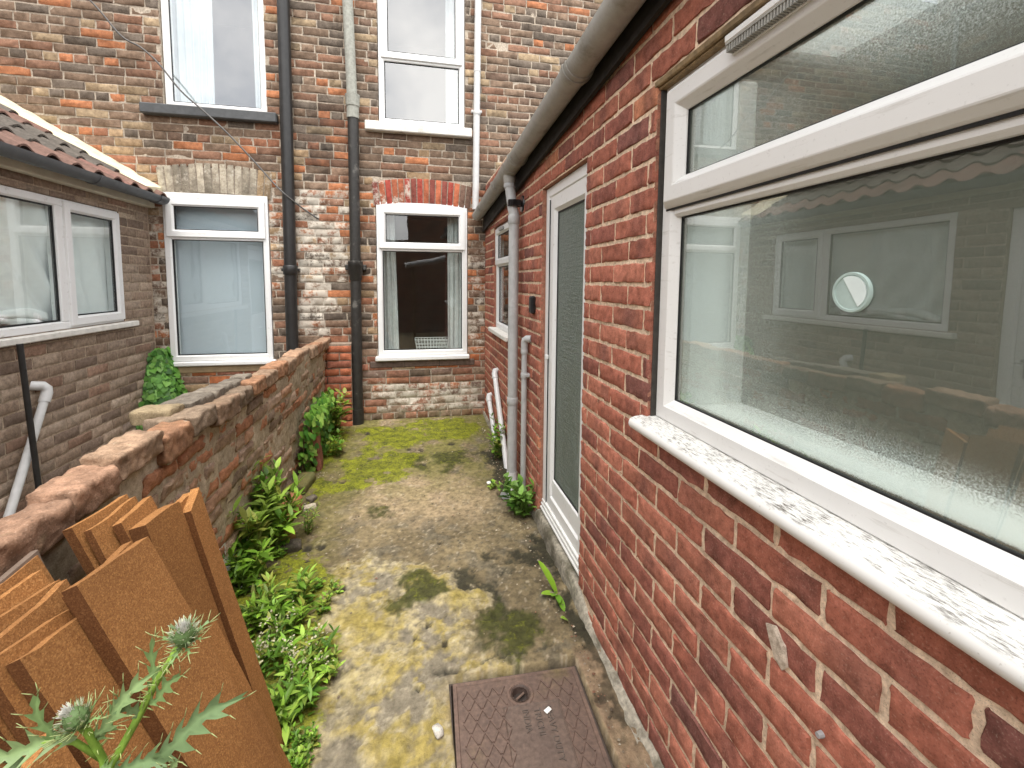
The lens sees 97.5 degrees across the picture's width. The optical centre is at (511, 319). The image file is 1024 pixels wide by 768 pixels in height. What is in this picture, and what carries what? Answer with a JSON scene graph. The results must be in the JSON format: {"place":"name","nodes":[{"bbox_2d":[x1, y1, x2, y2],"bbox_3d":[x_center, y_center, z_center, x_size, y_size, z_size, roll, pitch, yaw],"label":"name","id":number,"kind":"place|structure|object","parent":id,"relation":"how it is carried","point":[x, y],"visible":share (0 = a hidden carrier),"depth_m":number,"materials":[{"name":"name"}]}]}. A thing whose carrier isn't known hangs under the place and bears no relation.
{"place":"outdoors","nodes":[
{"label":"outdoors","id":0,"kind":"place"},
{"bbox_2d":[232,414,653,767],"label":"ground","id":1,"kind":"structure","parent":0,"point":[414,654],"depth_m":2.03,"materials":[{"name":"concrete"}]},
{"bbox_2d":[0,550,43,583],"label":"wood plank","id":2,"kind":"object","parent":1,"relation":"on","point":[17,566],"visible":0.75,"depth_m":0.87,"materials":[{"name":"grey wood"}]},
{"bbox_2d":[0,569,49,614],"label":"chipboard panel","id":3,"kind":"object","parent":1,"relation":"on","point":[25,588],"visible":0.1,"depth_m":0.83,"materials":[{"name":"brown wood"}]},
{"bbox_2d":[0,555,53,595],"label":"chipboard panel","id":4,"kind":"object","parent":1,"relation":"on","point":[35,564],"visible":0.05,"depth_m":0.87,"materials":[{"name":"brown wood"}]},
{"bbox_2d":[16,343,41,488],"bbox_3d":[-2.748,0.735,2.574,0.028,1.206,0.088,-1,5,-12],"label":"black pole","id":5,"kind":"object","parent":1,"relation":"on","point":[28,412],"visible":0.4,"depth_m":2.54,"materials":[{"name":"plastic"}]},
{"bbox_2d":[0,579,60,767],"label":"chipboard panel","id":6,"kind":"object","parent":1,"relation":"on","point":[9,617],"visible":0.1,"depth_m":0.79,"materials":[{"name":"brown wood"}]},
{"bbox_2d":[0,579,70,763],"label":"chipboard panel","id":7,"kind":"object","parent":1,"relation":"on","point":[50,604],"visible":0.14,"depth_m":0.78,"materials":[{"name":"brown wood"}]},
{"bbox_2d":[0,609,73,745],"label":"chipboard panel","id":8,"kind":"object","parent":1,"relation":"on","point":[13,699],"visible":0.15,"depth_m":0.70,"materials":[{"name":"brown wood"}]},
{"bbox_2d":[21,729,80,767],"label":"chipboard panel","id":9,"kind":"object","parent":1,"relation":"on","point":[62,757],"visible":0.67,"depth_m":0.68,"materials":[{"name":"brown wood"}]},
{"bbox_2d":[0,95,166,518],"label":"neighbour extension","id":10,"kind":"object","parent":1,"relation":"on","point":[90,368],"visible":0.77,"depth_m":3.05,"materials":[{"name":"brick"}]},
{"bbox_2d":[0,308,48,325],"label":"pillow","id":11,"kind":"object","parent":10,"relation":"hanging from","point":[18,316],"visible":0.78,"depth_m":2.68,"materials":[{"name":"white fabric"}]},
{"bbox_2d":[0,197,52,325],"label":"curtain","id":12,"kind":"object","parent":10,"relation":"hanging from","point":[24,276],"visible":0.6,"depth_m":2.73,"materials":[{"name":"white fabric"}]},
{"bbox_2d":[3,381,52,516],"bbox_3d":[-2.807,0.868,2.540,0.097,0.968,0.515,-1,5,-12],"label":"waste pipe","id":13,"kind":"object","parent":10,"relation":"attached to","point":[45,389],"visible":0.87,"depth_m":2.58,"materials":[{"name":"white plastic"}]},
{"bbox_2d":[0,185,138,347],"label":"window","id":14,"kind":"structure","parent":10,"relation":"in","point":[58,212],"depth_m":2.96,"materials":[{"name":"white plastic"}]},
{"bbox_2d":[0,141,169,204],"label":"roof gutter","id":15,"kind":"object","parent":10,"relation":"attached to","point":[10,151],"visible":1,"depth_m":2.78,"materials":[{"name":"grey plastic"}]},
{"bbox_2d":[71,214,108,313],"bbox_3d":[-3.105,-0.413,3.349,0.039,0.880,0.650,-1,5,-11],"label":"curtain","id":16,"kind":"object","parent":10,"relation":"hanging from","point":[89,263],"visible":0.38,"depth_m":3.29,"materials":[{"name":"white fabric"}]},
{"bbox_2d":[5,617,169,767],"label":"chipboard panel","id":17,"kind":"object","parent":1,"relation":"on","point":[62,665],"visible":0.56,"depth_m":0.77,"materials":[{"name":"brown wood"}]},
{"bbox_2d":[62,494,128,574],"bbox_3d":[-0.819,0.868,1.117,0.330,0.868,0.189,-1,5,-12],"label":"chipboard panel","id":18,"kind":"object","parent":1,"relation":"on","point":[79,544],"visible":0.08,"depth_m":0.97,"materials":[{"name":"brown wood"}]},
{"bbox_2d":[62,541,132,617],"bbox_3d":[-0.667,0.914,0.972,0.359,0.850,0.176,-1,5,-12],"label":"chipboard panel","id":19,"kind":"object","parent":1,"relation":"on","point":[121,548],"visible":0.03,"depth_m":0.95,"materials":[{"name":"brown wood"}]},
{"bbox_2d":[84,496,138,564],"bbox_3d":[-0.791,0.874,1.119,0.323,0.855,0.164,-1,5,-12],"label":"chipboard panel","id":20,"kind":"object","parent":1,"relation":"on","point":[103,540],"visible":0.09,"depth_m":1.01,"materials":[{"name":"brown wood"}]},
{"bbox_2d":[0,611,256,767],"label":"thistle","id":21,"kind":"object","parent":1,"relation":"on","point":[75,718],"visible":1,"depth_m":0.55,"materials":[{"name":"green plant"}]},
{"bbox_2d":[136,346,187,430],"bbox_3d":[-2.968,0.683,3.840,0.388,0.858,0.502,-1,5,-12],"label":"ivy bush","id":22,"kind":"object","parent":1,"relation":"on","point":[163,380],"visible":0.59,"depth_m":3.86,"materials":[{"name":"green plant"}]},
{"bbox_2d":[61,536,281,767],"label":"chipboard panel","id":23,"kind":"object","parent":1,"relation":"on","point":[121,604],"visible":0.85,"depth_m":0.92,"materials":[{"name":"brown wood"}]},
{"bbox_2d":[0,337,352,585],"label":"garden wall","id":24,"kind":"structure","parent":1,"relation":"on","point":[214,443],"depth_m":1.77,"materials":[{"name":"brick"}]},
{"bbox_2d":[128,502,232,651],"bbox_3d":[-0.785,0.903,1.167,0.242,0.868,0.150,-1,5,-12],"label":"chipboard panel","id":25,"kind":"object","parent":1,"relation":"on","point":[165,529],"visible":0.25,"depth_m":1.14,"materials":[{"name":"brown wood"}]},
{"bbox_2d":[175,492,189,509],"bbox_3d":[-0.808,0.901,1.275,0.214,0.837,0.072,-1,5,-12],"label":"chipboard panel","id":26,"kind":"object","parent":1,"relation":"on","point":[182,499],"visible":0.13,"depth_m":1.22,"materials":[{"name":"brown wood"}]},
{"bbox_2d":[112,496,291,767],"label":"chipboard panel","id":27,"kind":"object","parent":1,"relation":"on","point":[143,508],"visible":0.3,"depth_m":1.20,"materials":[{"name":"brown wood"}]},
{"bbox_2d":[183,487,283,744],"bbox_3d":[-0.786,0.900,1.283,0.218,0.860,0.074,-1,5,-15],"label":"chipboard panel","id":28,"kind":"object","parent":1,"relation":"on","point":[195,512],"visible":0.84,"depth_m":1.26,"materials":[{"name":"brown wood"}]},
{"bbox_2d":[222,520,280,596],"bbox_3d":[-1.252,1.114,2.099,0.334,0.256,0.333,-1,5,-12],"label":"weed","id":29,"kind":"object","parent":1,"relation":"on","point":[243,563],"visible":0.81,"depth_m":2.07,"materials":[{"name":"green plant"}]},
{"bbox_2d":[228,455,304,559],"bbox_3d":[-1.347,0.973,2.305,0.527,0.490,0.568,-1,5,-12],"label":"weed","id":30,"kind":"object","parent":1,"relation":"on","point":[267,504],"visible":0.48,"depth_m":2.30,"materials":[{"name":"green plant"}]},
{"bbox_2d":[268,537,289,558],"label":"weed","id":31,"kind":"object","parent":1,"relation":"on","point":[281,550],"visible":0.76,"depth_m":2.30,"materials":[{"name":"green plant"}]},
{"bbox_2d":[239,563,319,639],"bbox_3d":[-0.979,1.168,1.887,0.327,0.196,0.364,-1,5,-12],"label":"weed","id":32,"kind":"object","parent":1,"relation":"on","point":[265,601],"visible":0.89,"depth_m":1.85,"materials":[{"name":"green plant"}]},
{"bbox_2d":[271,530,295,546],"bbox_3d":[-1.258,1.182,2.445,0.137,0.065,0.103,-4,6,-42],"label":"brick","id":33,"kind":"object","parent":1,"relation":"on","point":[292,535],"visible":0.21,"depth_m":2.43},
{"bbox_2d":[276,538,301,552],"bbox_3d":[-1.178,1.204,2.371,0.123,0.060,0.088,-1,5,-22],"label":"stone","id":34,"kind":"object","parent":1,"relation":"on","point":[294,545],"visible":0.6,"depth_m":2.35,"materials":[{"name":"stone"}]},
{"bbox_2d":[282,492,302,520],"bbox_3d":[-1.330,1.123,2.661,0.112,0.143,0.185,1,5,7],"label":"brick","id":35,"kind":"object","parent":1,"relation":"on","point":[299,497],"visible":0.13,"depth_m":2.69,"materials":[{"name":"red brick"}]},
{"bbox_2d":[251,600,339,689],"bbox_3d":[-0.810,1.207,1.653,0.332,0.171,0.305,2,5,14],"label":"weed","id":36,"kind":"object","parent":1,"relation":"on","point":[282,648],"visible":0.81,"depth_m":1.64,"materials":[{"name":"green plant"}]},
{"bbox_2d":[266,657,328,744],"bbox_3d":[-0.727,1.239,1.449,0.248,0.151,0.246,-1,5,-12],"label":"weed","id":37,"kind":"object","parent":1,"relation":"on","point":[292,709],"visible":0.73,"depth_m":1.47,"materials":[{"name":"green plant"}]},
{"bbox_2d":[280,721,321,767],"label":"weed","id":38,"kind":"object","parent":1,"relation":"on","point":[299,760],"visible":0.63,"depth_m":1.36,"materials":[{"name":"green plant"}]},
{"bbox_2d":[0,0,602,419],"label":"terrace house","id":39,"kind":"structure","parent":1,"relation":"on","point":[84,72],"depth_m":4.20,"materials":[{"name":"brick"}]},
{"bbox_2d":[172,0,214,103],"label":"curtain","id":40,"kind":"object","parent":39,"relation":"hanging from","point":[193,43],"visible":0.78,"depth_m":4.00,"materials":[{"name":"white fabric"}]},
{"bbox_2d":[89,0,318,219],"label":"cable","id":41,"kind":"object","parent":39,"relation":"attached to","point":[184,94],"visible":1,"depth_m":3.81,"materials":[{"name":"grey rubber"}]},
{"bbox_2d":[160,0,266,111],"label":"window","id":42,"kind":"structure","parent":39,"relation":"in","point":[166,5],"depth_m":3.90,"materials":[{"name":"white plastic"}]},
{"bbox_2d":[162,192,273,361],"bbox_3d":[-2.639,-0.368,4.067,0.838,1.490,0.091,-1,5,-12],"label":"window","id":43,"kind":"structure","parent":39,"relation":"in","point":[191,200],"depth_m":4.01,"materials":[{"name":"white plastic"}]},
{"bbox_2d":[175,207,265,353],"bbox_3d":[-2.656,-0.385,4.146,0.860,1.540,0.020,-1,5,-12],"label":"curtain","id":44,"kind":"object","parent":39,"relation":"attached to","point":[221,296],"visible":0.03,"depth_m":4.14,"materials":[{"name":"white fabric"}]},
{"bbox_2d":[252,0,260,107],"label":"curtain","id":45,"kind":"object","parent":39,"relation":"hanging from","point":[256,52],"visible":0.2,"depth_m":4.11,"materials":[{"name":"white fabric"}]},
{"bbox_2d":[277,0,300,351],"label":"drainpipe","id":46,"kind":"object","parent":39,"relation":"attached to","point":[290,269],"visible":0.91,"depth_m":4.00,"materials":[{"name":"black plastic"}]},
{"bbox_2d":[342,0,366,424],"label":"soil pipe","id":47,"kind":"object","parent":39,"relation":"attached to","point":[355,267],"visible":0.94,"depth_m":4.14,"materials":[{"name":"grey metal"}]},
{"bbox_2d":[383,215,398,348],"bbox_3d":[-1.251,-0.415,4.517,0.208,1.640,0.043,-1,5,-19],"label":"curtain","id":48,"kind":"object","parent":39,"relation":"hanging from","point":[391,313],"visible":0.4,"depth_m":4.54,"materials":[{"name":"grey fabric"}]},
{"bbox_2d":[377,0,463,127],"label":"window","id":49,"kind":"structure","parent":39,"relation":"in","point":[384,56],"depth_m":4.28,"materials":[{"name":"white plastic"}]},
{"bbox_2d":[376,202,466,355],"bbox_3d":[-0.882,-0.387,4.455,0.870,1.490,0.091,-1,5,-12],"label":"window","id":50,"kind":"structure","parent":39,"relation":"in","point":[398,209],"depth_m":4.40,"materials":[{"name":"white plastic"}]},
{"bbox_2d":[415,337,447,348],"bbox_3d":[-0.849,0.276,4.772,0.362,0.150,0.187,-1,5,-12],"label":"wire basket","id":51,"kind":"object","parent":39,"relation":"on","point":[430,346],"visible":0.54,"depth_m":4.82,"materials":[{"name":"white metal"}]},
{"bbox_2d":[445,0,457,123],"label":"curtain","id":52,"kind":"object","parent":39,"relation":"hanging from","point":[451,96],"visible":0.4,"depth_m":4.48,"materials":[{"name":"white fabric"}]},
{"bbox_2d":[447,217,460,347],"bbox_3d":[-0.568,-0.421,4.660,0.200,1.640,0.058,-1,5,-12],"label":"curtain","id":53,"kind":"object","parent":39,"relation":"hanging from","point":[454,300],"visible":0.49,"depth_m":4.67,"materials":[{"name":"grey fabric"}]},
{"bbox_2d":[471,0,481,209],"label":"drainpipe","id":54,"kind":"object","parent":39,"relation":"attached to","point":[476,112],"visible":0.98,"depth_m":4.32,"materials":[{"name":"white plastic"}]},
{"bbox_2d":[289,472,315,494],"bbox_3d":[-1.410,1.107,3.031,0.113,0.077,0.242,0,5,-6],"label":"brick","id":55,"kind":"object","parent":1,"relation":"on","point":[307,481],"visible":0.72,"depth_m":3.00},
{"bbox_2d":[303,503,316,511],"bbox_3d":[-1.245,1.162,2.763,0.077,0.038,0.059,-2,5,-30],"label":"stone","id":56,"kind":"object","parent":1,"relation":"on","point":[308,506],"visible":0.72,"depth_m":2.75,"materials":[{"name":"stone"}]},
{"bbox_2d":[299,499,320,534],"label":"weed","id":57,"kind":"object","parent":1,"relation":"on","point":[308,524],"visible":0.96,"depth_m":2.52,"materials":[{"name":"green plant"}]},
{"bbox_2d":[306,494,317,502],"bbox_3d":[-1.285,1.153,2.878,0.054,0.044,0.065,1,5,12],"label":"stone","id":58,"kind":"object","parent":1,"relation":"on","point":[312,498],"visible":0.99,"depth_m":2.86,"materials":[{"name":"stone"}]},
{"bbox_2d":[285,577,344,613],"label":"weed","id":59,"kind":"object","parent":1,"relation":"on","point":[319,601],"visible":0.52,"depth_m":1.97,"materials":[{"name":"green plant"}]},
{"bbox_2d":[310,426,322,470],"bbox_3d":[-1.467,0.933,3.373,0.084,0.425,0.205,-1,5,-19],"label":"clay slab","id":60,"kind":"object","parent":1,"relation":"on","point":[319,459],"depth_m":3.30,"materials":[{"name":"ceramic"}]},
{"bbox_2d":[298,387,335,473],"bbox_3d":[-1.499,0.868,3.509,0.171,0.527,0.816,-1,5,-12],"label":"creeper","id":61,"kind":"object","parent":1,"relation":"on","point":[319,414],"visible":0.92,"depth_m":3.25,"materials":[{"name":"green plant"}]},
{"bbox_2d":[290,641,345,689],"bbox_3d":[-0.713,1.246,1.606,0.200,0.111,0.211,3,5,30],"label":"weed","id":62,"kind":"object","parent":1,"relation":"on","point":[331,671],"visible":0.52,"depth_m":1.62,"materials":[{"name":"green plant"}]},
{"bbox_2d":[321,428,345,456],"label":"weed","id":63,"kind":"object","parent":1,"relation":"on","point":[339,441],"visible":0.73,"depth_m":3.56,"materials":[{"name":"green plant"}]},
{"bbox_2d":[325,387,351,437],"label":"weed","id":64,"kind":"object","parent":1,"relation":"on","point":[337,411],"visible":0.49,"depth_m":3.91,"materials":[{"name":"green plant"}]},
{"bbox_2d":[432,723,443,739],"bbox_3d":[-0.234,1.312,1.430,0.032,0.018,0.048,-2,6,-31],"label":"stone","id":65,"kind":"object","parent":1,"relation":"on","point":[437,729],"visible":1,"depth_m":1.42,"materials":[{"name":"stone"}]},
{"bbox_2d":[273,415,629,767],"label":"grit","id":66,"kind":"object","parent":1,"relation":"on","point":[611,709],"visible":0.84,"depth_m":2.23,"materials":[{"name":"grey gravel"}]},
{"bbox_2d":[487,479,500,490],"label":"weed","id":67,"kind":"object","parent":1,"relation":"on","point":[492,483],"visible":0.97,"depth_m":3.07,"materials":[{"name":"green plant"}]},
{"bbox_2d":[486,413,506,458],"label":"weed","id":68,"kind":"object","parent":1,"relation":"on","point":[496,451],"visible":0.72,"depth_m":3.56,"materials":[{"name":"green plant"}]},
{"bbox_2d":[497,472,535,516],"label":"weed","id":69,"kind":"object","parent":1,"relation":"on","point":[519,500],"visible":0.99,"depth_m":2.69,"materials":[{"name":"green plant"}]},
{"bbox_2d":[449,666,613,767],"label":"manhole cover","id":70,"kind":"object","parent":1,"relation":"on","point":[504,722],"visible":1,"depth_m":1.47,"materials":[{"name":"metal"}]},
{"bbox_2d":[538,561,566,619],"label":"fern","id":71,"kind":"object","parent":1,"relation":"on","point":[550,579],"visible":1,"depth_m":2.06,"materials":[{"name":"green plant"}]},
{"bbox_2d":[482,0,1023,767],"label":"brick extension","id":72,"kind":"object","parent":1,"relation":"on","point":[772,268],"visible":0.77,"depth_m":1.01,"materials":[{"name":"red brick"}]},
{"bbox_2d":[486,392,496,443],"bbox_3d":[-0.170,0.907,4.039,0.067,0.397,0.494,-1,5,-12],"label":"waste pipe","id":73,"kind":"object","parent":72,"relation":"attached to","point":[489,401],"visible":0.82,"depth_m":4.11,"materials":[{"name":"white plastic"}]},
{"bbox_2d":[488,221,508,341],"bbox_3d":[-0.070,-0.325,3.724,0.127,0.931,0.795,-1,5,-12],"label":"window","id":74,"kind":"structure","parent":72,"relation":"in","point":[501,261],"depth_m":3.99,"materials":[{"name":"white plastic"}]},
{"bbox_2d":[492,368,506,468],"bbox_3d":[-0.087,0.805,3.652,0.067,0.719,0.647,-1,5,-12],"label":"waste pipe","id":75,"kind":"object","parent":72,"relation":"attached to","point":[499,407],"visible":0.87,"depth_m":3.65,"materials":[{"name":"white plastic"}]},
{"bbox_2d":[500,182,524,498],"bbox_3d":[-0.006,0.143,2.985,0.159,2.133,0.204,-1,5,-12],"label":"drainpipe","id":76,"kind":"object","parent":72,"relation":"attached to","point":[513,203],"visible":0.88,"depth_m":2.99,"materials":[{"name":"grey plastic"}]},
{"bbox_2d":[520,335,531,487],"bbox_3d":[0.094,0.631,2.861,0.080,1.070,0.067,4,6,37],"label":"waste pipe","id":77,"kind":"object","parent":72,"relation":"attached to","point":[525,340],"visible":0.92,"depth_m":2.84,"materials":[{"name":"grey plastic"}]},
{"bbox_2d":[529,296,535,313],"bbox_3d":[0.120,-0.087,2.700,0.029,0.106,0.076,-1,5,-12],"label":"key safe","id":78,"kind":"object","parent":72,"relation":"attached to","point":[532,305],"visible":1,"depth_m":2.67,"materials":[{"name":"black plastic"}]},
{"bbox_2d":[472,0,645,220],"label":"roof gutter","id":79,"kind":"object","parent":72,"relation":"attached to","point":[608,23],"visible":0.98,"depth_m":1.74,"materials":[{"name":"grey plastic"}]},
{"bbox_2d":[540,163,587,575],"bbox_3d":[0.274,0.225,2.274,0.071,1.856,0.669,-1,5,-12],"label":"door","id":80,"kind":"structure","parent":72,"relation":"in","point":[566,230],"depth_m":2.31,"materials":[{"name":"white plastic"}]},
{"bbox_2d":[628,0,1023,691],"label":"window","id":81,"kind":"structure","parent":72,"relation":"in","point":[963,581],"depth_m":0.77,"materials":[{"name":"white plastic"}]},
{"bbox_2d":[544,706,551,713],"bbox_3d":[0.120,1.313,1.509,0.024,0.005,0.016,-4,6,-40],"label":"paper scrap","id":82,"kind":"object","parent":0,"point":[548,709],"visible":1,"depth_m":1.50,"materials":[{"name":"white paper"}]}
]}

